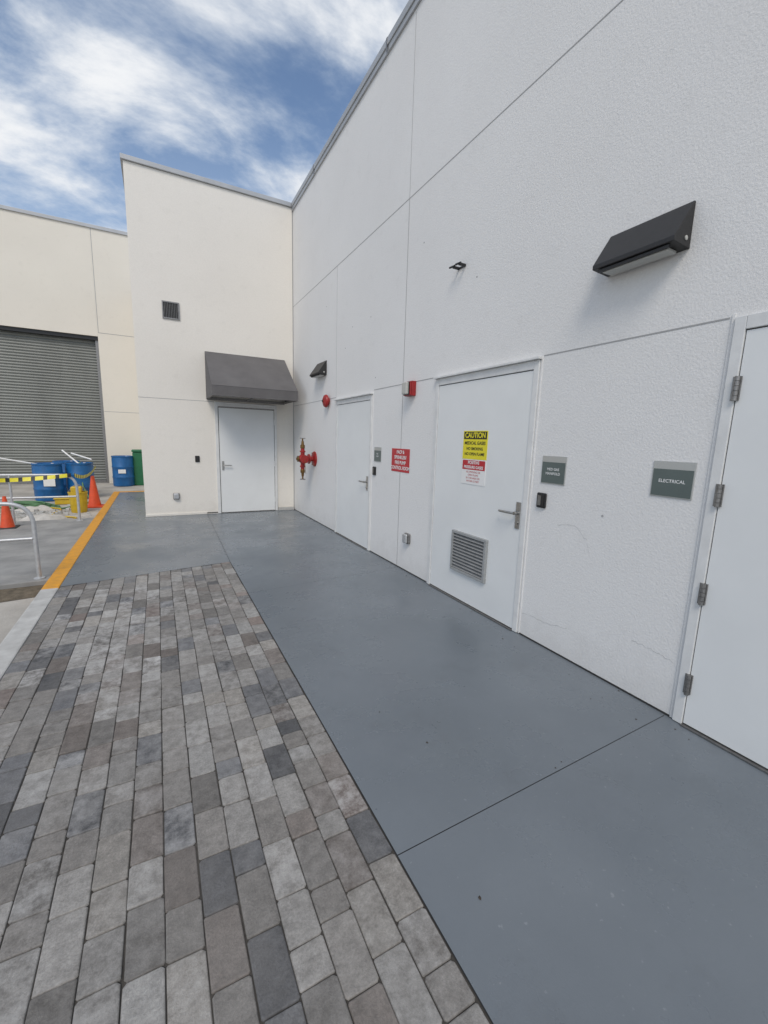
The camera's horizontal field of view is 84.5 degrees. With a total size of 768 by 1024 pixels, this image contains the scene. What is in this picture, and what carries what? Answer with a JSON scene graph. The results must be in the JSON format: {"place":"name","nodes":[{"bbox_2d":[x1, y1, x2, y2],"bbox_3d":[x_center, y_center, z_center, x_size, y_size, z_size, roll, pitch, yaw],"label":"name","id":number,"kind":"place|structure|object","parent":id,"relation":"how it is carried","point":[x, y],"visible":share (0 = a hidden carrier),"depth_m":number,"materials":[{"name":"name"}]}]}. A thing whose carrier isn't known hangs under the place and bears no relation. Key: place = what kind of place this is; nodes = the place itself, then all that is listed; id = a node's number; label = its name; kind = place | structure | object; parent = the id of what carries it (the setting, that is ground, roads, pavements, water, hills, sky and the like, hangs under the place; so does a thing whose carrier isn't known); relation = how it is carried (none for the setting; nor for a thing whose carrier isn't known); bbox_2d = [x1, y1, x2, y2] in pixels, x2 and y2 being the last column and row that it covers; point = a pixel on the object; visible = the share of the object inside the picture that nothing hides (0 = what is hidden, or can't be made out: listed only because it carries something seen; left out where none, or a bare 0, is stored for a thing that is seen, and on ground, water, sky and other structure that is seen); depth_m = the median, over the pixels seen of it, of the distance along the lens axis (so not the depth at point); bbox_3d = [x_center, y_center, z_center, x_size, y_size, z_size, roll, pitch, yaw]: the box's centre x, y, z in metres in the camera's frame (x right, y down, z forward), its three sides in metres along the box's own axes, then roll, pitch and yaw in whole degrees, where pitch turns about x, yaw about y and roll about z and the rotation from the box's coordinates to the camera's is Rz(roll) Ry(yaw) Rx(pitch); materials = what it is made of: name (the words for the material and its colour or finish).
{"place":"outdoors","nodes":[
{"label":"outdoors","id":0,"kind":"place"},
{"bbox_2d":[0,483,143,643],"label":"ground","id":1,"kind":"structure","parent":0,"point":[12,612],"depth_m":9.08,"materials":[{"name":"concrete"}]},
{"bbox_2d":[0,585,43,601],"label":"soil strip","id":2,"kind":"object","parent":1,"relation":"on","point":[11,594],"depth_m":4.31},
{"bbox_2d":[0,588,58,680],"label":"kerb","id":3,"kind":"structure","parent":1,"relation":"on","point":[15,639],"depth_m":3.33,"materials":[{"name":"concrete"}]},
{"bbox_2d":[11,505,52,511],"bbox_3d":[-7.394,-0.085,8.897,0.440,0.097,0.660,11,13,44],"label":"cement bag","id":4,"kind":"object","parent":1,"relation":"on","point":[40,507],"visible":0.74,"depth_m":8.84,"materials":[{"name":"paper"}]},
{"bbox_2d":[18,513,67,520],"bbox_3d":[-6.480,0.087,8.039,0.660,0.098,0.440,1,10,-5],"label":"cement bag","id":5,"kind":"object","parent":1,"relation":"on","point":[43,516],"visible":0.81,"depth_m":7.92,"materials":[{"name":"paper"}]},
{"bbox_2d":[0,462,88,518],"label":"garden hose","id":6,"kind":"object","parent":1,"relation":"on","point":[33,503],"visible":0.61,"depth_m":9.22,"materials":[{"name":"green rubber"}]},
{"bbox_2d":[0,518,93,589],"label":"ramp","id":7,"kind":"structure","parent":1,"relation":"on","point":[57,540],"depth_m":5.65,"materials":[{"name":"concrete"}]},
{"bbox_2d":[0,496,20,529],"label":"traffic cone","id":8,"kind":"object","parent":7,"relation":"on","point":[7,522],"visible":1,"depth_m":6.76,"materials":[{"name":"orange plastic"}]},
{"bbox_2d":[0,502,45,579],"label":"handrail","id":9,"kind":"object","parent":7,"relation":"on","point":[34,537],"visible":0.96,"depth_m":4.43,"materials":[{"name":"metal"}]},
{"bbox_2d":[0,474,82,523],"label":"handrail","id":10,"kind":"object","parent":7,"relation":"on","point":[11,497],"visible":0.81,"depth_m":7.14,"materials":[{"name":"metal"}]},
{"bbox_2d":[0,466,95,481],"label":"caution tape","id":11,"kind":"object","parent":10,"relation":"attached to","point":[41,477],"visible":1,"depth_m":7.15,"materials":[{"name":"yellow"}]},
{"bbox_2d":[31,462,64,501],"bbox_3d":[-8.086,-0.730,10.185,0.597,0.900,0.602,-3,11,-28],"label":"plastic drum","id":12,"kind":"object","parent":1,"relation":"on","point":[52,487],"visible":0.79,"depth_m":9.98,"materials":[{"name":"blue plastic"}]},
{"bbox_2d":[0,450,91,463],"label":"loose pipes","id":13,"kind":"object","parent":12,"relation":"on","point":[36,463],"visible":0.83,"depth_m":10.41,"materials":[{"name":"white plastic"}]},
{"bbox_2d":[0,504,97,518],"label":"rubble","id":14,"kind":"object","parent":1,"relation":"on","point":[21,515],"visible":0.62,"depth_m":8.54,"materials":[{"name":"concrete"}]},
{"bbox_2d":[0,480,106,484],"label":"bottom bar","id":15,"kind":"object","parent":1,"relation":"on","point":[31,482],"visible":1,"depth_m":13.13,"materials":[{"name":"metal"}]},
{"bbox_2d":[53,498,69,504],"bbox_3d":[-7.378,-0.271,9.848,0.470,0.150,0.340,-3,11,-28],"label":"yellow crate","id":16,"kind":"object","parent":1,"relation":"on","point":[60,501],"visible":0.41,"depth_m":9.68,"materials":[{"name":"plastic"}]},
{"bbox_2d":[52,460,79,495],"bbox_3d":[-8.351,-0.903,11.164,0.597,0.900,0.597,-3,11,-28],"label":"plastic drum","id":17,"kind":"object","parent":1,"relation":"on","point":[63,469],"visible":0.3,"depth_m":10.91,"materials":[{"name":"blue plastic"}]},
{"bbox_2d":[67,485,87,512],"bbox_3d":[-6.384,-0.287,8.826,0.352,0.582,0.350,-3,11,-28],"label":"yellow bucket","id":18,"kind":"object","parent":1,"relation":"on","point":[83,499],"visible":0.84,"depth_m":8.73,"materials":[{"name":"plastic"}]},
{"bbox_2d":[64,462,93,498],"bbox_3d":[-7.673,-0.802,10.683,0.597,0.900,0.597,-3,11,-28],"label":"plastic drum","id":19,"kind":"object","parent":1,"relation":"on","point":[81,468],"visible":0.64,"depth_m":10.44,"materials":[{"name":"blue plastic"}]},
{"bbox_2d":[41,491,143,589],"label":"yellow kerb","id":20,"kind":"structure","parent":1,"relation":"on","point":[59,574],"depth_m":5.60,"materials":[{"name":"paint"}]},
{"bbox_2d":[88,476,103,507],"bbox_3d":[-6.509,-0.461,9.474,0.360,0.700,0.360,-3,11,-28],"label":"traffic cone","id":21,"kind":"object","parent":1,"relation":"on","point":[94,500],"visible":0.79,"depth_m":9.41,"materials":[{"name":"plastic"}]},
{"bbox_2d":[89,228,141,482],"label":"wall right of door","id":22,"kind":"structure","parent":1,"relation":"on","point":[111,277],"depth_m":13.50,"materials":[{"name":"paint"}]},
{"bbox_2d":[0,204,127,235],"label":"coping","id":23,"kind":"object","parent":22,"relation":"on","point":[36,214],"depth_m":12.39,"materials":[{"name":"metal"}]},
{"bbox_2d":[90,230,98,331],"bbox_3d":[-8.907,-7.095,12.992,0.013,2.980,0.003,-3,11,-28],"label":"reveal","id":24,"kind":"object","parent":22,"relation":"attached to","point":[94,281],"visible":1,"depth_m":12.99,"materials":[{"name":"grey"}]},
{"bbox_2d":[95,340,108,482],"bbox_3d":[-9.150,-3.251,13.743,0.088,4.618,0.090,-3,11,-28],"label":"guide rail","id":25,"kind":"object","parent":22,"relation":"attached to","point":[102,409],"visible":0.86,"depth_m":13.70,"materials":[{"name":"metal"}]},
{"bbox_2d":[111,455,134,486],"bbox_3d":[-8.259,-1.301,13.377,0.597,0.950,0.605,-3,11,-28],"label":"plastic drum","id":26,"kind":"object","parent":1,"relation":"on","point":[123,470],"visible":1,"depth_m":13.16,"materials":[{"name":"blue plastic"}]},
{"bbox_2d":[131,449,143,484],"bbox_3d":[-7.974,-1.458,13.786,0.380,1.140,0.550,-3,11,-28],"label":"green bin","id":27,"kind":"object","parent":1,"relation":"on","point":[138,466],"visible":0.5,"depth_m":13.56,"materials":[{"name":"plastic"}]},
{"bbox_2d":[123,160,293,514],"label":"wing wall","id":28,"kind":"structure","parent":1,"relation":"on","point":[215,262],"depth_m":7.88,"materials":[{"name":"paint"}]},
{"bbox_2d":[162,300,179,319],"bbox_3d":[-3.830,-3.621,7.592,0.280,0.295,0.032,-3,11,-28],"label":"wall vent","id":29,"kind":"object","parent":28,"relation":"attached to","point":[170,309],"depth_m":7.59,"materials":[{"name":"grey"}]},
{"bbox_2d":[146,512,206,516],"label":"wing plinth","id":30,"kind":"structure","parent":28,"relation":"attached to","point":[170,514],"depth_m":8.15,"materials":[{"name":"concrete"}]},
{"bbox_2d":[120,153,290,206],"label":"coping wing","id":31,"kind":"structure","parent":28,"relation":"on","point":[143,162],"depth_m":7.46,"materials":[{"name":"metal"}]},
{"bbox_2d":[214,402,220,512],"bbox_3d":[-3.285,-1.055,8.356,0.055,2.186,0.040,-3,11,-28],"label":"jamb","id":32,"kind":"object","parent":28,"relation":"attached to","point":[217,455],"visible":1,"depth_m":8.33,"materials":[{"name":"paint"}]},
{"bbox_2d":[218,402,273,408],"bbox_3d":[-2.748,-2.123,8.446,1.089,0.080,0.040,-3,11,-28],"label":"head","id":33,"kind":"object","parent":28,"relation":"attached to","point":[240,405],"visible":1,"depth_m":8.42},
{"bbox_2d":[218,407,274,512],"bbox_3d":[-2.769,-1.042,8.608,1.090,2.106,0.088,-3,11,-28],"label":"steel door","id":34,"kind":"structure","parent":28,"relation":"attached to","point":[231,465],"depth_m":8.45,"materials":[{"name":"grey"}]},
{"bbox_2d":[218,406,273,410],"bbox_3d":[-2.743,-2.069,8.442,1.090,0.020,0.017,-3,11,-28],"label":"weather strip","id":35,"kind":"object","parent":34,"relation":"attached to","point":[245,408],"visible":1,"depth_m":8.41,"materials":[{"name":"rubber"}]},
{"bbox_2d":[218,407,274,511],"bbox_3d":[-2.780,-1.041,8.636,1.071,2.067,0.019,-3,11,-28],"label":"leaf","id":36,"kind":"object","parent":34,"relation":"attached to","point":[246,440],"visible":1,"depth_m":8.62,"materials":[{"name":"paint"}]},
{"bbox_2d":[205,351,297,404],"bbox_3d":[-2.498,-2.550,7.960,1.521,0.890,0.958,-3,11,-28],"label":"door canopy","id":37,"kind":"object","parent":28,"relation":"attached to","point":[233,375],"visible":1,"depth_m":7.84,"materials":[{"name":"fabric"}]},
{"bbox_2d":[274,405,277,509],"bbox_3d":[-2.275,-1.115,8.887,0.050,2.186,0.040,-3,11,-28],"label":"jamb","id":38,"kind":"object","parent":28,"relation":"attached to","point":[275,452],"visible":1,"depth_m":8.85,"materials":[{"name":"paint"}]},
{"bbox_2d":[292,214,293,468],"bbox_3d":[-1.886,-2.973,8.766,0.012,5.920,0.013,-3,11,-28],"label":"wing corner joint","id":39,"kind":"object","parent":28,"relation":"attached to","point":[292,313],"visible":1,"depth_m":8.54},
{"bbox_2d":[60,492,767,1023],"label":"painted walkway","id":40,"kind":"structure","parent":1,"relation":"on","point":[602,852],"depth_m":1.95,"materials":[{"name":"grey paint"}]},
{"bbox_2d":[428,584,511,630],"bbox_3d":[0.787,0.894,4.104,0.030,0.008,1.245,-3,11,-28],"label":"threshold","id":41,"kind":"object","parent":40,"relation":"on","point":[481,613],"visible":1,"depth_m":3.99,"materials":[{"name":"metal"}]},
{"bbox_2d":[294,509,767,769],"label":"base joint","id":42,"kind":"object","parent":40,"relation":"on","point":[652,706],"visible":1,"depth_m":3.00,"materials":[{"name":"grey"}]},
{"bbox_2d":[680,723,767,773],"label":"threshold","id":43,"kind":"object","parent":40,"relation":"on","point":[734,753],"visible":1,"depth_m":2.22,"materials":[{"name":"metal"}]},
{"bbox_2d":[292,0,767,714],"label":"long wall","id":44,"kind":"structure","parent":1,"relation":"on","point":[556,176],"depth_m":2.98,"materials":[{"name":"white paint"}]},
{"bbox_2d":[296,438,316,479],"bbox_3d":[-1.416,-0.976,7.784,0.376,0.764,0.276,-6,13,-40],"label":"fire department connection","id":45,"kind":"object","parent":44,"relation":"attached to","point":[302,458],"visible":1,"depth_m":7.75,"materials":[{"name":"red paint"}]},
{"bbox_2d":[310,360,326,377],"bbox_3d":[-1.131,-2.447,7.249,0.150,0.246,0.466,-3,11,-28],"label":"wall light","id":46,"kind":"object","parent":44,"relation":"attached to","point":[319,370],"visible":1,"depth_m":7.11,"materials":[{"name":"metal"}]},
{"bbox_2d":[322,395,329,406],"bbox_3d":[-0.980,-1.856,7.064,0.116,0.209,0.209,-3,11,-28],"label":"fire alarm bell","id":47,"kind":"object","parent":44,"relation":"attached to","point":[326,401],"visible":1,"depth_m":7.00,"materials":[{"name":"red paint"}]},
{"bbox_2d":[335,401,336,531],"bbox_3d":[-0.780,-0.718,6.928,0.028,2.146,0.050,-3,11,-28],"label":"jamb","id":48,"kind":"object","parent":44,"relation":"attached to","point":[335,465],"visible":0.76,"depth_m":6.91,"materials":[{"name":"paint"}]},
{"bbox_2d":[291,0,414,207],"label":"coping long","id":49,"kind":"object","parent":44,"relation":"attached to","point":[409,4],"visible":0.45,"depth_m":5.42,"materials":[{"name":"metal"}]},
{"bbox_2d":[337,395,369,404],"bbox_3d":[-0.455,-1.642,6.206,0.028,0.065,1.209,-3,11,-28],"label":"head","id":50,"kind":"object","parent":44,"relation":"attached to","point":[355,399],"visible":1,"depth_m":6.13},
{"bbox_2d":[334,393,372,542],"bbox_3d":[-0.512,-0.625,6.364,0.088,2.166,1.340,-3,11,-28],"label":"steel door","id":51,"kind":"structure","parent":44,"relation":"attached to","point":[354,402],"depth_m":6.02,"materials":[{"name":"grey"}]},
{"bbox_2d":[336,400,369,548],"bbox_3d":[-0.486,-0.587,6.386,0.015,2.063,1.201,-3,11,-28],"label":"leaf","id":52,"kind":"object","parent":51,"relation":"attached to","point":[353,424],"visible":1,"depth_m":6.33,"materials":[{"name":"paint"}]},
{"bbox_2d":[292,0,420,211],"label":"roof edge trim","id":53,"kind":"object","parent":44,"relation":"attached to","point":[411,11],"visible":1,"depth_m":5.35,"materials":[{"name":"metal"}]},
{"bbox_2d":[367,394,372,550],"bbox_3d":[-0.192,-0.515,5.832,0.028,2.146,0.050,-3,11,-28],"label":"jamb","id":54,"kind":"object","parent":44,"relation":"attached to","point":[369,473],"visible":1,"depth_m":5.81,"materials":[{"name":"paint"}]},
{"bbox_2d":[369,393,373,550],"bbox_3d":[-0.169,-0.519,5.801,0.016,2.166,0.016,-3,11,-28],"label":"bead","id":55,"kind":"object","parent":44,"relation":"attached to","point":[371,471],"visible":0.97,"depth_m":5.79,"materials":[{"name":"white paint"}]},
{"bbox_2d":[374,447,381,461],"bbox_3d":[-0.084,-0.764,5.597,0.010,0.190,0.200,-3,11,-28],"label":"room plaque","id":56,"kind":"object","parent":44,"relation":"attached to","point":[377,453],"visible":1,"depth_m":5.59,"materials":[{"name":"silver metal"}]},
{"bbox_2d":[391,448,409,472],"bbox_3d":[0.196,-0.621,5.085,0.005,0.277,0.452,-3,11,-28],"label":"fire control room sign","id":57,"kind":"object","parent":44,"relation":"attached to","point":[400,460],"visible":1,"depth_m":5.07,"materials":[{"name":"red plastic"}]},
{"bbox_2d":[396,199,409,564],"bbox_3d":[0.224,-1.370,4.960,0.012,4.155,0.009,-3,11,-28],"label":"wall reveal","id":58,"kind":"object","parent":44,"relation":"attached to","point":[403,366],"depth_m":4.87,"materials":[{"name":"grey"}]},
{"bbox_2d":[402,533,409,543],"bbox_3d":[0.260,0.314,5.004,0.065,0.125,0.110,-3,11,-28],"label":"weatherproof outlet","id":59,"kind":"object","parent":44,"relation":"attached to","point":[405,537],"visible":1,"depth_m":4.97,"materials":[{"name":"metal"}]},
{"bbox_2d":[402,381,415,396],"bbox_3d":[0.270,-1.384,4.740,0.115,0.160,0.160,-3,11,-28],"label":"horn strobe","id":60,"kind":"object","parent":44,"relation":"attached to","point":[408,388],"visible":1,"depth_m":4.68,"materials":[{"name":"red paint"}]},
{"bbox_2d":[410,12,416,182],"bbox_3d":[0.311,-4.272,4.468,0.012,1.715,0.005,-3,11,-28],"label":"wall reveal","id":61,"kind":"object","parent":44,"relation":"attached to","point":[413,98],"depth_m":4.45,"materials":[{"name":"grey"}]},
{"bbox_2d":[427,379,439,583],"bbox_3d":[0.527,-0.281,4.490,0.028,2.176,0.050,-3,11,-28],"label":"jamb","id":62,"kind":"object","parent":44,"relation":"attached to","point":[433,478],"visible":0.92,"depth_m":4.47,"materials":[{"name":"paint"}]},
{"bbox_2d":[449,261,465,269],"bbox_3d":[0.681,-2.265,3.897,0.079,0.032,0.166,-3,11,-28],"label":"camera bracket","id":63,"kind":"object","parent":44,"relation":"attached to","point":[461,264],"visible":1,"depth_m":3.89,"materials":[{"name":"black plastic"}]},
{"bbox_2d":[293,0,622,306],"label":"wall reveal","id":64,"kind":"object","parent":44,"relation":"attached to","point":[489,124],"depth_m":3.38,"materials":[{"name":"grey"}]},
{"bbox_2d":[439,360,534,385],"bbox_3d":[0.860,-1.217,3.751,0.028,0.065,1.244,-3,11,-28],"label":"head","id":65,"kind":"object","parent":44,"relation":"attached to","point":[514,368],"visible":0.91,"depth_m":3.63},
{"bbox_2d":[433,356,542,625],"bbox_3d":[0.802,-0.185,3.912,0.088,2.196,1.375,-3,11,-28],"label":"louvered door","id":66,"kind":"structure","parent":44,"relation":"attached to","point":[477,370],"depth_m":3.76,"materials":[{"name":"grey"}]},
{"bbox_2d":[450,532,454,565],"bbox_3d":[0.686,0.371,4.217,0.030,0.349,0.025,-3,11,-28],"label":"louver frame","id":67,"kind":"object","parent":66,"relation":"attached to","point":[452,549],"visible":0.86,"depth_m":4.21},
{"bbox_2d":[452,555,481,568],"bbox_3d":[0.794,0.474,4.021,0.024,0.021,0.449,-3,11,-28],"label":"louver slat","id":68,"kind":"object","parent":66,"relation":"attached to","point":[467,561],"visible":0.86,"depth_m":4.01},
{"bbox_2d":[452,552,481,565],"bbox_3d":[0.794,0.443,4.015,0.024,0.021,0.449,-3,11,-28],"label":"louver slat","id":69,"kind":"object","parent":66,"relation":"attached to","point":[468,558],"visible":0.86,"depth_m":4.01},
{"bbox_2d":[450,566,484,582],"bbox_3d":[0.791,0.594,4.041,0.030,0.025,0.500,-3,11,-28],"label":"vent frame","id":70,"kind":"object","parent":66,"relation":"attached to","point":[467,574],"visible":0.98,"depth_m":4.01,"materials":[{"name":"metal"}]},
{"bbox_2d":[453,549,482,561],"bbox_3d":[0.795,0.412,4.010,0.024,0.021,0.449,-3,11,-28],"label":"louver slat","id":71,"kind":"object","parent":66,"relation":"attached to","point":[467,555],"visible":1,"depth_m":4.00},
{"bbox_2d":[453,546,482,558],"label":"louver slat","id":72,"kind":"object","parent":66,"relation":"attached to","point":[468,552],"visible":1,"depth_m":4.00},
{"bbox_2d":[453,543,482,555],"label":"louver slat","id":73,"kind":"object","parent":66,"relation":"attached to","point":[468,549],"visible":0.93,"depth_m":3.99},
{"bbox_2d":[453,540,482,551],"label":"louver slat","id":74,"kind":"object","parent":66,"relation":"attached to","point":[469,546],"visible":1,"depth_m":3.99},
{"bbox_2d":[453,536,483,548],"bbox_3d":[0.799,0.288,3.989,0.024,0.021,0.449,-3,11,-28],"label":"louver slat","id":75,"kind":"object","parent":66,"relation":"attached to","point":[469,542],"visible":1,"depth_m":3.98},
{"bbox_2d":[453,533,483,545],"bbox_3d":[0.800,0.257,3.984,0.024,0.021,0.449,-3,11,-28],"label":"louver slat","id":76,"kind":"object","parent":66,"relation":"attached to","point":[469,539],"visible":1,"depth_m":3.98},
{"bbox_2d":[461,431,487,486],"bbox_3d":[0.826,-0.496,3.878,0.005,0.490,0.335,-3,11,-28],"label":"caution sign","id":77,"kind":"object","parent":66,"relation":"attached to","point":[475,444],"visible":1,"depth_m":3.87,"materials":[{"name":"yellow plastic"}]},
{"bbox_2d":[430,370,533,627],"bbox_3d":[0.829,-0.148,3.933,0.015,2.093,1.236,-3,11,-28],"label":"leaf","id":78,"kind":"object","parent":66,"relation":"attached to","point":[497,408],"visible":0.97,"depth_m":3.76,"materials":[{"name":"paint"}]},
{"bbox_2d":[452,564,480,578],"bbox_3d":[0.791,0.566,4.036,0.024,0.021,0.449,-3,11,-28],"label":"louver slat","id":79,"kind":"object","parent":78,"relation":"attached to","point":[467,571],"visible":1,"depth_m":4.03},
{"bbox_2d":[452,558,481,572],"bbox_3d":[0.793,0.504,4.026,0.024,0.021,0.449,-3,11,-28],"label":"louver slat","id":80,"kind":"object","parent":78,"relation":"attached to","point":[467,565],"visible":1,"depth_m":4.02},
{"bbox_2d":[452,561,481,575],"bbox_3d":[0.792,0.535,4.031,0.024,0.021,0.449,-3,11,-28],"label":"louver slat","id":81,"kind":"object","parent":78,"relation":"attached to","point":[467,568],"visible":1,"depth_m":4.02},
{"bbox_2d":[481,543,487,580],"bbox_3d":[0.907,0.448,3.804,0.030,0.349,0.025,-3,11,-28],"label":"louver frame","id":82,"kind":"object","parent":66,"relation":"attached to","point":[484,562],"visible":1,"depth_m":3.79,"materials":[{"name":"metal"}]},
{"bbox_2d":[514,502,520,528],"bbox_3d":[1.087,0.028,3.434,0.010,0.220,0.048,-3,11,-28],"label":"escutcheon","id":83,"kind":"object","parent":66,"relation":"attached to","point":[518,509],"visible":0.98,"depth_m":3.42,"materials":[{"name":"silver metal"}]},
{"bbox_2d":[512,359,540,631],"bbox_3d":[1.131,-0.072,3.364,0.028,2.176,0.050,-3,11,-28],"label":"jamb","id":84,"kind":"object","parent":44,"relation":"attached to","point":[530,446],"visible":1,"depth_m":3.34,"materials":[{"name":"paint"}]},
{"bbox_2d":[517,356,543,632],"bbox_3d":[1.154,-0.076,3.333,0.016,2.196,0.016,-3,11,-28],"label":"bead","id":85,"kind":"object","parent":44,"relation":"attached to","point":[537,415],"visible":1,"depth_m":3.31,"materials":[{"name":"white paint"}]},
{"bbox_2d":[536,492,546,507],"bbox_3d":[1.196,-0.089,3.218,0.026,0.115,0.085,-3,11,-28],"label":"card reader","id":86,"kind":"object","parent":44,"relation":"attached to","point":[541,500],"visible":1,"depth_m":3.20,"materials":[{"name":"black plastic"}]},
{"bbox_2d":[541,456,566,485],"bbox_3d":[1.248,-0.308,3.113,0.010,0.205,0.215,-3,11,-28],"label":"medical gas plaque","id":87,"kind":"object","parent":44,"relation":"attached to","point":[553,470],"visible":1,"depth_m":3.10,"materials":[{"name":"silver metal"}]},
{"bbox_2d":[544,317,729,355],"bbox_3d":[1.467,-1.067,2.630,0.012,0.008,1.170,-3,11,-28],"label":"wall reveal","id":88,"kind":"object","parent":44,"relation":"attached to","point":[640,336],"depth_m":2.50,"materials":[{"name":"grey"}]},
{"bbox_2d":[593,200,695,276],"bbox_3d":[1.464,-1.550,2.411,0.150,0.246,0.482,-3,11,-28],"label":"wall light","id":89,"kind":"object","parent":44,"relation":"attached to","point":[669,233],"visible":1,"depth_m":2.35,"materials":[{"name":"metal"}]},
{"bbox_2d":[650,460,696,499],"bbox_3d":[1.633,-0.183,2.394,0.010,0.205,0.225,-3,11,-28],"label":"electrical room plaque","id":90,"kind":"object","parent":44,"relation":"attached to","point":[672,479],"visible":1,"depth_m":2.38,"materials":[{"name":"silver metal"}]},
{"bbox_2d":[669,314,736,717],"bbox_3d":[1.714,0.108,2.287,0.016,2.216,0.016,-3,11,-28],"label":"bead","id":91,"kind":"object","parent":44,"relation":"attached to","point":[704,500],"visible":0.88,"depth_m":2.26,"materials":[{"name":"white paint"}]},
{"bbox_2d":[672,315,747,723],"bbox_3d":[1.726,0.124,2.254,0.028,2.196,0.050,-3,11,-28],"label":"jamb","id":92,"kind":"object","parent":44,"relation":"attached to","point":[727,406],"visible":0.95,"depth_m":2.22,"materials":[{"name":"paint"}]},
{"bbox_2d":[683,673,693,694],"bbox_3d":[1.703,0.963,2.367,0.010,0.116,0.036,-3,11,-28],"label":"hinge leaf","id":93,"kind":"object","parent":92,"relation":"attached to","point":[690,683],"visible":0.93,"depth_m":2.36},
{"bbox_2d":[697,583,708,604],"bbox_3d":[1.719,0.441,2.279,0.010,0.116,0.036,-3,11,-28],"label":"hinge leaf","id":94,"kind":"object","parent":92,"relation":"attached to","point":[705,597],"visible":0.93,"depth_m":2.27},
{"bbox_2d":[713,484,724,506],"bbox_3d":[1.734,-0.086,2.189,0.010,0.116,0.036,-3,11,-28],"label":"hinge leaf","id":95,"kind":"object","parent":92,"relation":"attached to","point":[722,493],"visible":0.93,"depth_m":2.18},
{"bbox_2d":[729,376,742,400],"bbox_3d":[1.750,-0.614,2.100,0.010,0.116,0.036,-3,11,-28],"label":"hinge leaf","id":96,"kind":"object","parent":92,"relation":"attached to","point":[740,384],"visible":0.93,"depth_m":2.09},
{"bbox_2d":[683,326,767,764],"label":"electrical room door","id":97,"kind":"structure","parent":44,"relation":"attached to","point":[717,509],"depth_m":2.18,"materials":[{"name":"grey"}]},
{"bbox_2d":[683,327,767,768],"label":"leaf","id":98,"kind":"object","parent":97,"relation":"attached to","point":[727,702],"visible":1,"depth_m":2.12,"materials":[{"name":"paint"}]},
{"bbox_2d":[746,311,767,328],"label":"head","id":99,"kind":"object","parent":44,"relation":"attached to","point":[757,320],"visible":1,"depth_m":2.01},
{"bbox_3d":[-14.767,-3.771,16.389,7.509,4.790,9.500,-3,11,-28],"label":"interior block","id":100,"kind":"object","parent":1,"relation":"on","visible":0},
{"bbox_2d":[0,209,97,336],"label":"wall above door","id":101,"kind":"structure","parent":100,"relation":"on","point":[46,278],"depth_m":12.45,"materials":[{"name":"paint"}]},
{"bbox_2d":[0,325,97,340],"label":"header shadow hood","id":102,"kind":"object","parent":101,"relation":"attached to","point":[43,332],"visible":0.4,"depth_m":12.73,"materials":[{"name":"black metal"}]},
{"bbox_2d":[0,330,106,481],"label":"slat curtain","id":103,"kind":"object","parent":102,"relation":"hanging from","point":[50,408],"depth_m":13.10,"materials":[{"name":"metal"}]},
{"bbox_2d":[0,0,408,231],"label":"sky","id":104,"kind":"structure","parent":0,"point":[245,94],"materials":[{"name":"blue"}]},
{"bbox_2d":[0,562,491,1023],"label":"paver paving","id":105,"kind":"structure","parent":0,"point":[150,951],"depth_m":1.64,"materials":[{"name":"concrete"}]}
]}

